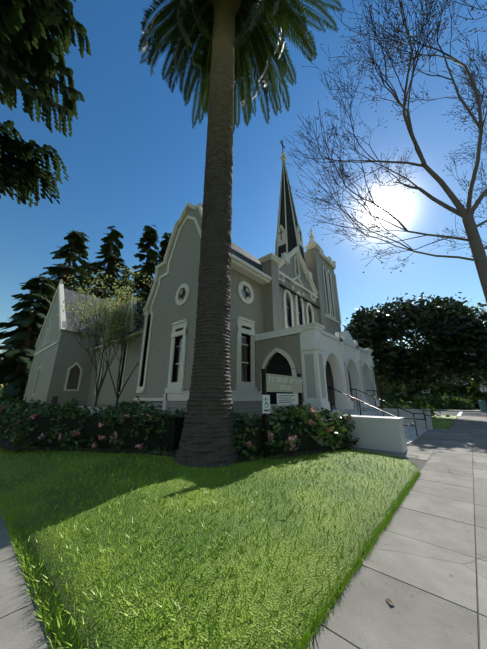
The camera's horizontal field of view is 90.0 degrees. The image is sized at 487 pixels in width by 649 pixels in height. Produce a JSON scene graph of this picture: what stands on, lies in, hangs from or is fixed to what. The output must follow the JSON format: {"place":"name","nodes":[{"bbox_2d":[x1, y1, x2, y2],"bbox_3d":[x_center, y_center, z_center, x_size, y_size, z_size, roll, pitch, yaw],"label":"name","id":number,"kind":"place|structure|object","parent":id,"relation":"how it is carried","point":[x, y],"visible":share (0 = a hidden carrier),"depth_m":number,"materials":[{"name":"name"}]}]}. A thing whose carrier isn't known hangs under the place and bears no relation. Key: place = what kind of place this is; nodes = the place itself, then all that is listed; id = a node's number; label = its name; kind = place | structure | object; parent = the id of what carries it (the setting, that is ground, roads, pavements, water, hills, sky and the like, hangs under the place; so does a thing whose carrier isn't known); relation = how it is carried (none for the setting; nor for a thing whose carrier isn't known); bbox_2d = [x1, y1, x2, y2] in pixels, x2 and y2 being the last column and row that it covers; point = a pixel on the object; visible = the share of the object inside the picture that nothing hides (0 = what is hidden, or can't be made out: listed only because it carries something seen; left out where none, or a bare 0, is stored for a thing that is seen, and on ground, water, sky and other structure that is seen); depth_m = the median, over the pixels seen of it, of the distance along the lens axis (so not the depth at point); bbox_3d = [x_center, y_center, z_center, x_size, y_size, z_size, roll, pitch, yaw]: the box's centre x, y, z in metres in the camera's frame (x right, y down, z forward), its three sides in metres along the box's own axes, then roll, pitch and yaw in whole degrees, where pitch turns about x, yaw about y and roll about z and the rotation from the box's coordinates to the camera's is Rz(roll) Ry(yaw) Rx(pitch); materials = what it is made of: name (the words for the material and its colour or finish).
{"place":"outdoors","nodes":[
{"label":"outdoors","id":0,"kind":"place"},
{"bbox_2d":[0,276,55,402],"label":"redwood tree needles","id":1,"kind":"object","parent":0,"point":[14,389],"depth_m":37.10,"materials":[{"name":"green plant"}]},
{"bbox_2d":[0,504,56,648],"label":"lawn edge","id":2,"kind":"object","parent":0,"point":[21,626],"depth_m":1.94,"materials":[{"name":"plant"}]},
{"bbox_2d":[23,293,66,405],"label":"wall","id":3,"kind":"structure","parent":0,"point":[48,360],"depth_m":24.62,"materials":[{"name":"grey paint"}]},
{"bbox_2d":[32,322,52,394],"bbox_3d":[-21.612,3.527,26.306,2.980,7.946,0.230,-14,-22,40],"label":"window","id":4,"kind":"structure","parent":3,"relation":"attached to","point":[46,338],"depth_m":26.12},
{"bbox_2d":[34,279,82,390],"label":"wall trim","id":5,"kind":"structure","parent":3,"relation":"attached to","point":[60,292],"depth_m":25.24,"materials":[{"name":"white paint"}]},
{"bbox_2d":[0,0,90,207],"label":"redwood tree","id":6,"kind":"object","parent":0,"point":[33,44],"depth_m":8.42,"materials":[{"name":"green plant"}]},
{"bbox_2d":[86,299,141,407],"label":"wall","id":7,"kind":"structure","parent":0,"point":[107,395],"depth_m":20.08,"materials":[{"name":"grey paint"}]},
{"bbox_2d":[94,320,130,394],"bbox_3d":[-9.889,2.578,19.997,9.750,6.078,0.230,-14,-22,40],"label":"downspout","id":8,"kind":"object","parent":7,"relation":"attached to","point":[99,376],"depth_m":19.99,"materials":[{"name":"grey metal"}]},
{"bbox_2d":[91,296,142,349],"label":"eave trim","id":9,"kind":"structure","parent":7,"relation":"attached to","point":[134,334],"depth_m":20.66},
{"bbox_2d":[134,205,202,409],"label":"gable wall","id":10,"kind":"structure","parent":0,"point":[167,310],"depth_m":13.20,"materials":[{"name":"grey paint"}]},
{"bbox_2d":[137,284,189,389],"bbox_3d":[-4.344,0.742,13.277,4.390,5.371,0.230,-14,-22,40],"label":"window trim","id":11,"kind":"structure","parent":10,"relation":"attached to","point":[180,383],"depth_m":12.52,"materials":[{"name":"white paint"}]},
{"bbox_2d":[0,445,421,648],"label":"lawn","id":12,"kind":"structure","parent":0,"point":[39,512],"depth_m":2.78,"materials":[{"name":"green plant"}]},
{"bbox_2d":[0,436,357,461],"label":"mulch bed","id":13,"kind":"object","parent":12,"relation":"on","point":[19,446],"visible":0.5,"depth_m":6.82,"materials":[{"name":"brown soil"}]},
{"bbox_2d":[138,0,344,467],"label":"palm","id":14,"kind":"object","parent":12,"relation":"on","point":[206,440],"depth_m":9.81,"materials":[{"name":"brown plant"}]},
{"bbox_2d":[140,0,344,127],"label":"palm rachis","id":15,"kind":"object","parent":14,"relation":"attached to","point":[205,7],"visible":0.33,"depth_m":12.76,"materials":[{"name":"green plant"}]},
{"bbox_2d":[0,0,486,385],"label":"sky","id":16,"kind":"structure","parent":0,"point":[133,158],"materials":[{"name":"blue"}]},
{"bbox_2d":[229,268,263,390],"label":"front wall","id":17,"kind":"structure","parent":0,"point":[253,310],"depth_m":11.91,"materials":[{"name":"grey paint"}]},
{"bbox_2d":[236,281,254,386],"bbox_3d":[0.060,0.354,11.911,0.230,5.311,1.240,-14,-22,40],"label":"window trim","id":18,"kind":"structure","parent":17,"relation":"attached to","point":[248,325],"depth_m":11.72,"materials":[{"name":"white paint"}]},
{"bbox_2d":[231,254,271,390],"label":"wing trim","id":19,"kind":"structure","parent":17,"relation":"attached to","point":[241,266],"depth_m":12.05,"materials":[{"name":"paint"}]},
{"bbox_2d":[19,417,485,648],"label":"soil ground","id":20,"kind":"structure","parent":0,"point":[420,464],"depth_m":3.19,"materials":[{"name":"brown soil"}]},
{"bbox_2d":[50,331,101,405],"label":"transept side walls","id":21,"kind":"structure","parent":20,"relation":"on","point":[72,353],"depth_m":23.27,"materials":[{"name":"grey paint"}]},
{"bbox_2d":[25,364,79,403],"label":"window","id":22,"kind":"structure","parent":21,"relation":"in","point":[73,378],"depth_m":22.86,"materials":[{"name":"grey glass"}]},
{"bbox_2d":[76,261,93,295],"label":"redwood tree needles","id":23,"kind":"object","parent":20,"relation":"on","point":[88,276],"depth_m":75.62,"materials":[{"name":"green plant"}]},
{"bbox_2d":[0,396,185,453],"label":"hedge","id":24,"kind":"object","parent":20,"relation":"on","point":[17,407],"depth_m":7.29,"materials":[{"name":"green plant"}]},
{"bbox_2d":[64,288,127,335],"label":"roof","id":25,"kind":"structure","parent":20,"relation":"on","point":[68,295],"depth_m":27.20,"materials":[{"name":"grey"}]},
{"bbox_2d":[81,225,125,299],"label":"redwood tree needles","id":26,"kind":"object","parent":20,"relation":"on","point":[105,247],"depth_m":62.54,"materials":[{"name":"green plant"}]},
{"bbox_2d":[54,261,153,406],"bbox_3d":[-8.408,1.340,16.756,9.676,10.291,8.636,-14,-22,40],"label":"tree","id":27,"kind":"object","parent":20,"relation":"on","point":[117,318],"depth_m":16.60,"materials":[{"name":"green plant"}]},
{"bbox_2d":[107,265,137,305],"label":"redwood tree needles","id":28,"kind":"object","parent":20,"relation":"on","point":[125,282],"depth_m":55.60,"materials":[{"name":"green plant"}]},
{"bbox_2d":[130,225,161,301],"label":"redwood tree needles","id":29,"kind":"object","parent":20,"relation":"on","point":[151,255],"depth_m":73.86,"materials":[{"name":"green plant"}]},
{"bbox_2d":[90,401,274,421],"bbox_3d":[-4.548,4.764,12.968,14.000,1.550,4.100,-14,-22,40],"label":"foundation","id":30,"kind":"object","parent":20,"relation":"on","point":[250,408],"depth_m":8.31,"materials":[{"name":"grey concrete"}]},
{"bbox_2d":[78,391,293,415],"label":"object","id":31,"kind":"object","parent":30,"relation":"on","point":[235,396],"visible":0.31,"depth_m":8.56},
{"bbox_2d":[87,401,162,410],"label":"base trim","id":32,"kind":"structure","parent":31,"relation":"on","point":[137,407],"depth_m":11.46,"materials":[{"name":"grey paint"}]},
{"bbox_2d":[133,202,248,400],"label":"wall trim","id":33,"kind":"structure","parent":20,"relation":"on","point":[164,262],"depth_m":14.51,"materials":[{"name":"white paint"}]},
{"bbox_2d":[262,260,280,332],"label":"pier","id":34,"kind":"structure","parent":20,"relation":"on","point":[271,302],"depth_m":13.40,"materials":[{"name":"grey paint"}]},
{"bbox_2d":[258,253,281,264],"bbox_3d":[1.577,-3.765,14.364,0.980,0.390,1.000,-14,-22,40],"label":"pier cap","id":35,"kind":"object","parent":34,"relation":"attached to","point":[273,257],"visible":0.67,"depth_m":14.05,"materials":[{"name":"paint"}]},
{"bbox_2d":[261,364,302,457],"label":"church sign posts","id":36,"kind":"object","parent":20,"relation":"on","point":[264,421],"visible":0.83,"depth_m":6.45,"materials":[{"name":"black metal"}]},
{"bbox_2d":[262,393,297,413],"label":"small signs","id":37,"kind":"object","parent":36,"relation":"attached to","point":[293,399],"visible":0.96,"depth_m":6.84,"materials":[{"name":"white metal"}]},
{"bbox_2d":[263,395,294,410],"bbox_3d":[1.039,2.197,6.834,0.014,0.402,1.560,-14,-22,40],"label":"sign lettering","id":38,"kind":"object","parent":37,"relation":"attached to","point":[280,400],"visible":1,"depth_m":6.92},
{"bbox_2d":[266,373,301,392],"bbox_3d":[1.247,1.758,7.212,0.040,0.480,1.890,-14,-22,40],"label":"church sign","id":39,"kind":"object","parent":36,"relation":"attached to","point":[274,386],"visible":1,"depth_m":7.07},
{"bbox_2d":[269,377,302,389],"bbox_3d":[1.319,1.781,7.253,0.006,0.340,1.855,-14,-22,40],"label":"sign lettering","id":40,"kind":"object","parent":39,"relation":"attached to","point":[279,380],"visible":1,"depth_m":7.10},
{"bbox_2d":[231,400,359,460],"bbox_3d":[1.545,3.156,7.388,2.147,1.678,5.048,-25,-30,55],"label":"hedge","id":41,"kind":"object","parent":20,"relation":"on","point":[296,413],"depth_m":6.74,"materials":[{"name":"green plant"}]},
{"bbox_2d":[255,322,379,411],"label":"entrance portico","id":42,"kind":"structure","parent":20,"relation":"on","point":[311,338],"depth_m":11.16,"materials":[{"name":"white paint"}]},
{"bbox_2d":[304,247,333,405],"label":"tower walls","id":43,"kind":"structure","parent":20,"relation":"on","point":[312,261],"depth_m":18.57,"materials":[{"name":"grey paint"}]},
{"bbox_2d":[305,228,340,324],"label":"tower trim","id":44,"kind":"structure","parent":43,"relation":"attached to","point":[312,243],"depth_m":20.40,"materials":[{"name":"beige paint"}]},
{"bbox_2d":[319,256,340,335],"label":"bell tower","id":45,"kind":"structure","parent":43,"relation":"attached to","point":[332,327],"depth_m":20.55,"materials":[{"name":"grey paint"}]},
{"bbox_2d":[324,272,333,314],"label":"louvered windows","id":46,"kind":"structure","parent":45,"relation":"attached to","point":[330,291],"depth_m":20.53,"materials":[{"name":"beige wood"}]},
{"bbox_2d":[322,266,335,318],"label":"tower louver trim","id":47,"kind":"structure","parent":45,"relation":"attached to","point":[328,293],"depth_m":20.28,"materials":[{"name":"grey paint"}]},
{"bbox_2d":[330,405,377,413],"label":"porch floor","id":48,"kind":"structure","parent":20,"relation":"on","point":[351,410],"depth_m":11.98,"materials":[{"name":"grey concrete"}]},
{"bbox_2d":[346,428,448,460],"bbox_3d":[6.762,4.944,10.696,3.088,0.100,8.988,-14,-22,40],"label":"walk to steps","id":49,"kind":"object","parent":20,"relation":"on","point":[424,445],"visible":0.19,"depth_m":8.21,"materials":[{"name":"concrete"}]},
{"bbox_2d":[333,408,432,452],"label":"stair cheek walls","id":50,"kind":"structure","parent":49,"relation":"on","point":[382,433],"depth_m":8.02,"materials":[{"name":"stone"}]},
{"bbox_2d":[341,409,426,444],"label":"porch steps","id":51,"kind":"structure","parent":49,"relation":"on","point":[410,434],"depth_m":11.88,"materials":[{"name":"concrete"}]},
{"bbox_2d":[327,387,433,436],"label":"stair handrails","id":52,"kind":"object","parent":51,"relation":"on","point":[382,406],"visible":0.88,"depth_m":10.66,"materials":[{"name":"black metal"}]},
{"bbox_2d":[381,399,449,416],"bbox_3d":[14.804,7.867,21.932,5.777,2.359,5.020,-8,-19,25],"label":"bush","id":53,"kind":"object","parent":20,"relation":"on","point":[419,406],"visible":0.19,"depth_m":21.40,"materials":[{"name":"green plant"}]},
{"bbox_2d":[346,292,486,407],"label":"magnolia tree","id":54,"kind":"object","parent":20,"relation":"on","point":[407,313],"depth_m":20.37,"materials":[{"name":"green plant"}]},
{"bbox_2d":[342,292,486,387],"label":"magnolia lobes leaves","id":55,"kind":"object","parent":54,"relation":"attached to","point":[478,368],"visible":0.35,"depth_m":19.63,"materials":[{"name":"green plant"}]},
{"bbox_2d":[255,333,303,419],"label":"porch side wall","id":56,"kind":"structure","parent":0,"point":[289,345],"depth_m":11.12,"materials":[{"name":"grey paint"}]},
{"bbox_2d":[261,348,297,405],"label":"arch trim","id":57,"kind":"structure","parent":56,"relation":"attached to","point":[283,353],"depth_m":10.98,"materials":[{"name":"white paint"}]},
{"bbox_2d":[278,252,318,328],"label":"church wall","id":58,"kind":"structure","parent":0,"point":[287,270],"depth_m":15.96,"materials":[{"name":"grey paint"}]},
{"bbox_2d":[286,299,308,327],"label":"lancet mullions","id":59,"kind":"object","parent":58,"relation":"attached to","point":[286,312],"visible":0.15,"depth_m":14.81,"materials":[{"name":"paint"}]},
{"bbox_2d":[278,246,317,301],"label":"gable trim","id":60,"kind":"structure","parent":58,"relation":"attached to","point":[285,256],"depth_m":16.72,"materials":[{"name":"white paint"}]},
{"bbox_2d":[283,256,313,328],"bbox_3d":[3.576,-1.442,15.932,0.230,6.942,3.820,-14,-22,40],"label":"window trim","id":61,"kind":"structure","parent":58,"relation":"attached to","point":[296,308],"depth_m":15.43,"materials":[{"name":"white paint"}]},
{"bbox_2d":[331,368,353,405],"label":"column edges","id":62,"kind":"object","parent":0,"point":[350,386],"depth_m":16.34,"materials":[{"name":"white paint"}]},
{"bbox_2d":[321,334,371,410],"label":"porch front wall","id":63,"kind":"structure","parent":0,"point":[329,343],"depth_m":11.82,"materials":[{"name":"grey paint"}]},
{"bbox_2d":[304,353,376,397],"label":"porch panels","id":64,"kind":"object","parent":63,"relation":"attached to","point":[310,376],"visible":0.88,"depth_m":9.93,"materials":[{"name":"grey paint"}]},
{"bbox_2d":[373,202,392,221],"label":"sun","id":65,"kind":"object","parent":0,"point":[387,206],"visible":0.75,"depth_m":321.14,"materials":[{"name":"white"}]},
{"bbox_2d":[282,0,486,303],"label":"plane tree","id":66,"kind":"object","parent":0,"point":[381,74],"depth_m":7.91,"materials":[{"name":"brown plant"}]},
{"bbox_2d":[285,0,486,272],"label":"plane tree seed balls","id":67,"kind":"object","parent":66,"relation":"on","point":[393,52],"visible":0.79,"depth_m":8.22,"materials":[{"name":"brown plant"}]},
{"bbox_2d":[301,419,486,648],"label":"sidewalk","id":68,"kind":"structure","parent":0,"point":[418,568],"depth_m":2.37,"materials":[{"name":"concrete"}]},
{"bbox_2d":[385,435,483,605],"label":"fallen leaves","id":69,"kind":"object","parent":68,"relation":"on","point":[388,600],"depth_m":2.01,"materials":[{"name":"brown plant"}]},
{"bbox_2d":[434,411,486,416],"bbox_3d":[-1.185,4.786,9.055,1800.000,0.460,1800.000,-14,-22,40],"label":"road","id":70,"kind":"structure","parent":0,"point":[474,414],"depth_m":27.84,"materials":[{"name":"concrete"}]},
{"bbox_2d":[376,387,401,407],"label":"bush","id":71,"kind":"object","parent":70,"relation":"on","point":[387,391],"visible":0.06,"depth_m":40.94,"materials":[{"name":"green plant"}]},
{"bbox_2d":[375,372,486,407],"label":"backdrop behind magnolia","id":72,"kind":"structure","parent":70,"relation":"on","point":[473,391],"depth_m":38.89,"materials":[{"name":"green plant"}]},
{"bbox_2d":[405,407,457,428],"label":"verge grass","id":73,"kind":"structure","parent":70,"relation":"on","point":[442,422],"depth_m":16.76,"materials":[{"name":"green plant"}]},
{"bbox_2d":[394,382,430,396],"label":"houses","id":74,"kind":"structure","parent":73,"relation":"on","point":[404,393],"depth_m":48.18,"materials":[{"name":"beige paint"}]},
{"bbox_2d":[406,390,467,409],"bbox_3d":[28.666,11.643,36.447,7.460,3.720,5.328,-7,-18,21],"label":"bush","id":75,"kind":"object","parent":70,"relation":"on","point":[436,402],"visible":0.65,"depth_m":35.79,"materials":[{"name":"green plant"}]},
{"bbox_2d":[406,374,482,405],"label":"bush","id":76,"kind":"object","parent":70,"relation":"on","point":[442,394],"visible":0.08,"depth_m":41.83,"materials":[{"name":"green plant"}]},
{"bbox_2d":[435,410,486,416],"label":"kerb stones","id":77,"kind":"object","parent":70,"relation":"on","point":[461,411],"depth_m":31.30,"materials":[{"name":"concrete"}]},
{"bbox_2d":[453,396,474,409],"bbox_3d":[31.397,11.411,34.465,2.622,2.450,5.539,-14,-22,40],"label":"bush","id":78,"kind":"object","parent":70,"relation":"on","point":[469,405],"visible":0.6,"depth_m":33.73,"materials":[{"name":"green plant"}]},
{"bbox_2d":[467,298,485,395],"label":"budding tree","id":79,"kind":"object","parent":70,"relation":"on","point":[478,308],"depth_m":37.35,"materials":[{"name":"plant"}]},
{"bbox_2d":[462,408,479,410],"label":"sidewalk","id":80,"kind":"structure","parent":0,"point":[477,409],"depth_m":31.57,"materials":[{"name":"concrete"}]},
{"bbox_2d":[478,400,486,410],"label":"trash bin","id":81,"kind":"object","parent":80,"relation":"on","point":[482,405],"visible":1,"depth_m":30.76,"materials":[{"name":"teal plastic"}]},
{"bbox_2d":[456,416,486,419],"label":"sidewalk","id":82,"kind":"structure","parent":0,"point":[475,418],"depth_m":19.55,"materials":[{"name":"concrete"}]},
{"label":"pavements","id":83,"kind":"structure","parent":0,"visible":0},
{"bbox_2d":[0,230,89,400],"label":"redwood tree needles","id":84,"kind":"object","parent":83,"relation":"on","point":[60,269],"depth_m":52.45,"materials":[{"name":"green plant"}]},
{"bbox_2d":[153,232,171,278],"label":"redwood tree needles","id":85,"kind":"object","parent":83,"relation":"on","point":[163,245],"depth_m":81.90,"materials":[{"name":"green plant"}]},
{"bbox_2d":[423,383,486,408],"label":"street sign posts","id":86,"kind":"object","parent":83,"relation":"on","point":[482,386],"visible":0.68,"depth_m":30.78,"materials":[{"name":"metal"}]},
{"bbox_2d":[422,382,486,392],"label":"street sign plates","id":87,"kind":"object","parent":86,"relation":"attached to","point":[481,389],"visible":0.83,"depth_m":30.85,"materials":[{"name":"white metal"}]},
{"bbox_3d":[-9.372,5.340,25.414,32.700,7.600,12.100,-14,-22,40],"label":"church body","id":88,"kind":"object","parent":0,"visible":0},
{"bbox_2d":[91,299,145,348],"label":"nave roof","id":89,"kind":"structure","parent":88,"relation":"on","point":[139,322],"depth_m":20.76,"materials":[{"name":"grey"}]},
{"bbox_2d":[231,242,319,308],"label":"roof","id":90,"kind":"structure","parent":88,"relation":"on","point":[244,255],"depth_m":15.25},
{"bbox_2d":[276,165,304,259],"bbox_3d":[3.438,-9.335,19.479,2.069,9.700,2.069,-14,-22,40],"label":"steeple","id":91,"kind":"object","parent":90,"relation":"on","point":[291,239],"depth_m":18.44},
{"bbox_2d":[275,151,305,258],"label":"steeple trim","id":92,"kind":"structure","parent":90,"relation":"on","point":[279,242],"depth_m":18.22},
{"bbox_2d":[279,140,301,240],"bbox_3d":[3.438,-11.155,20.025,1.739,10.900,1.739,-79,-79,73],"label":"steeple cross","id":93,"kind":"object","parent":92,"relation":"on","point":[280,229],"visible":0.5,"depth_m":17.98,"materials":[{"name":"metal"}]}
]}

